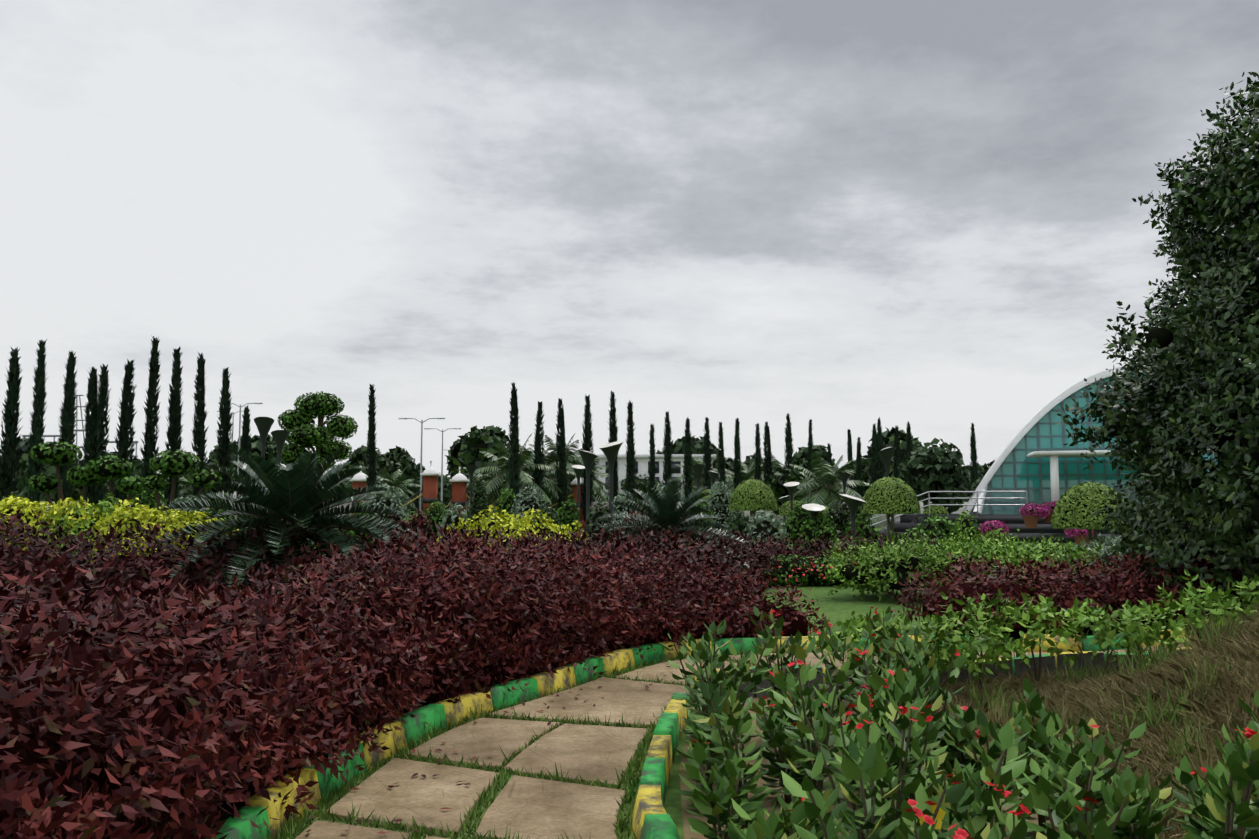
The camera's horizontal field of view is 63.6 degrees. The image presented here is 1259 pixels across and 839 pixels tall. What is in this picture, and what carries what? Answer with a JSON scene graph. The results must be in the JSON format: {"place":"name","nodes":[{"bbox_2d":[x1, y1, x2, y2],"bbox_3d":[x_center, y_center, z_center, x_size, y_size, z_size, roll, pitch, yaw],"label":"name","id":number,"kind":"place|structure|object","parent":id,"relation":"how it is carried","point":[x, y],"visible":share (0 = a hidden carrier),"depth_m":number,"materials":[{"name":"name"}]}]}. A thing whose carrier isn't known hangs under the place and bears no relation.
{"place":"outdoors","nodes":[
{"label":"outdoors","id":0,"kind":"place"},
{"bbox_2d":[1,509,1225,838],"bbox_3d":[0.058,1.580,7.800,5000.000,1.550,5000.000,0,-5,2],"label":"ground","id":1,"kind":"structure","parent":0,"point":[841,603],"depth_m":16.23,"materials":[{"name":"green plant"}]},
{"bbox_2d":[27,391,357,522],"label":"topiary trees","id":2,"kind":"object","parent":1,"relation":"on","point":[301,437],"visible":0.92,"depth_m":27.30,"materials":[{"name":"green plant"}]},
{"bbox_2d":[147,445,419,626],"bbox_3d":[-4.498,1.633,13.395,3.577,2.565,3.554,0,-5,2],"label":"cycad","id":3,"kind":"object","parent":1,"relation":"on","point":[298,494],"visible":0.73,"depth_m":13.00,"materials":[{"name":"green plant"}]},
{"bbox_2d":[22,395,715,513],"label":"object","id":4,"kind":"object","parent":1,"relation":"on","point":[642,463],"visible":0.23,"depth_m":118.77,"materials":[{"name":"grey metal"}]},
{"bbox_2d":[0,522,788,838],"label":"red hedge","id":5,"kind":"object","parent":1,"relation":"on","point":[192,722],"visible":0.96,"depth_m":5.69,"materials":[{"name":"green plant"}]},
{"bbox_2d":[0,508,956,630],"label":"red hedge","id":6,"kind":"object","parent":1,"relation":"on","point":[125,570],"visible":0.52,"depth_m":12.68,"materials":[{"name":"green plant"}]},
{"bbox_2d":[0,335,978,529],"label":"cypress trees","id":7,"kind":"object","parent":1,"relation":"on","point":[96,426],"visible":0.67,"depth_m":46.86,"materials":[{"name":"green plant"}]},
{"bbox_2d":[0,425,996,518],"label":"trees","id":8,"kind":"object","parent":1,"relation":"on","point":[922,469],"visible":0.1,"depth_m":134.05,"materials":[{"name":"green plant"}]},
{"bbox_2d":[40,461,967,531],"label":"buildings","id":9,"kind":"structure","parent":1,"relation":"on","point":[431,474],"depth_m":62.63,"materials":[{"name":"brick"}]},
{"bbox_2d":[0,479,1060,586],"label":"shrubs","id":10,"kind":"object","parent":1,"relation":"on","point":[76,517],"visible":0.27,"depth_m":25.99,"materials":[{"name":"yellow plant"}]},
{"bbox_2d":[253,417,895,553],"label":"garden lamps","id":11,"kind":"object","parent":1,"relation":"on","point":[609,450],"visible":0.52,"depth_m":36.29,"materials":[{"name":"grey metal"}]},
{"bbox_2d":[177,433,990,532],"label":"palms","id":12,"kind":"object","parent":1,"relation":"on","point":[494,476],"visible":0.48,"depth_m":63.47,"materials":[{"name":"green plant"}]},
{"bbox_2d":[266,647,979,838],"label":"joint grass","id":13,"kind":"structure","parent":1,"relation":"on","point":[621,826],"depth_m":6.15,"materials":[{"name":"green plant"}]},
{"bbox_2d":[594,477,756,591],"bbox_3d":[0.709,2.107,17.392,2.988,2.278,2.903,0,-5,2],"label":"cycad","id":14,"kind":"object","parent":1,"relation":"on","point":[666,511],"visible":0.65,"depth_m":17.16,"materials":[{"name":"green plant"}]},
{"bbox_2d":[206,625,1222,838],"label":"kerbs","id":15,"kind":"structure","parent":1,"relation":"on","point":[651,818],"depth_m":7.47,"materials":[{"name":"concrete"}]},
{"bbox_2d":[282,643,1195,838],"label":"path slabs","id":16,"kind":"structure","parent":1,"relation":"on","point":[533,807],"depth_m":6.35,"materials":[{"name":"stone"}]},
{"bbox_2d":[700,477,1154,548],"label":"rounded topiary bushes","id":17,"kind":"object","parent":1,"relation":"on","point":[892,496],"visible":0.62,"depth_m":32.81,"materials":[{"name":"green plant"}]},
{"bbox_2d":[813,526,1149,603],"bbox_3d":[6.556,2.674,18.140,6.485,1.570,3.270,-1,-5,13],"label":"hedge","id":18,"kind":"object","parent":1,"relation":"on","point":[885,570],"visible":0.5,"depth_m":17.66,"materials":[{"name":"green plant"}]},
{"bbox_2d":[730,548,1258,636],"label":"red hedge","id":19,"kind":"object","parent":1,"relation":"on","point":[1115,590],"visible":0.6,"depth_m":12.96,"materials":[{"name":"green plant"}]},
{"bbox_2d":[950,501,1093,546],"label":"bougainvillea","id":20,"kind":"object","parent":1,"relation":"on","point":[1032,513],"visible":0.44,"depth_m":42.76,"materials":[{"name":"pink plant"}]},
{"bbox_2d":[866,365,1217,542],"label":"glasshouse","id":21,"kind":"structure","parent":1,"relation":"on","point":[1037,461],"depth_m":47.46,"materials":[{"name":"teal glass"}]},
{"bbox_2d":[1064,532,1192,575],"bbox_3d":[9.713,2.569,18.439,3.532,1.251,2.632,3,-6,-32],"label":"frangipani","id":22,"kind":"object","parent":1,"relation":"on","point":[1107,542],"visible":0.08,"depth_m":18.40,"materials":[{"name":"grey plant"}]},
{"bbox_2d":[1056,72,1258,623],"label":"tree","id":23,"kind":"object","parent":1,"relation":"on","point":[1195,390],"visible":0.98,"depth_m":13.61,"materials":[{"name":"green plant"}]},
{"bbox_2d":[0,0,1258,476],"label":"sky","id":24,"kind":"structure","parent":0,"point":[839,215],"materials":[{"name":"grey"}]},
{"bbox_2d":[254,604,1258,838],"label":"grass","id":25,"kind":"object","parent":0,"point":[1205,678],"visible":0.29,"depth_m":6.86,"materials":[{"name":"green plant"}]},
{"bbox_2d":[679,675,1256,838],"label":"flowers","id":26,"kind":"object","parent":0,"point":[689,833],"depth_m":5.94,"materials":[{"name":"plant"}]},
{"bbox_2d":[659,606,1258,838],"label":"leafy flowering shrubs","id":27,"kind":"object","parent":26,"relation":"on","point":[890,739],"visible":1,"depth_m":4.72,"materials":[{"name":"green plant"}]},
{"bbox_2d":[918,805,945,829],"bbox_3d":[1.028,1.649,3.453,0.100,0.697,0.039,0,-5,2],"label":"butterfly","id":28,"kind":"object","parent":27,"relation":"attached to","point":[940,814],"visible":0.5,"depth_m":3.46,"materials":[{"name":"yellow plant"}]},
{"bbox_2d":[807,569,1258,705],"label":"green shrubs","id":29,"kind":"object","parent":26,"relation":"on","point":[1104,634],"visible":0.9,"depth_m":9.03,"materials":[{"name":"green plant"}]},
{"bbox_2d":[925,601,1258,838],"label":"bank grass","id":30,"kind":"structure","parent":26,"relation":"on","point":[1094,695],"depth_m":6.95,"materials":[{"name":"brown plant"}]}
]}

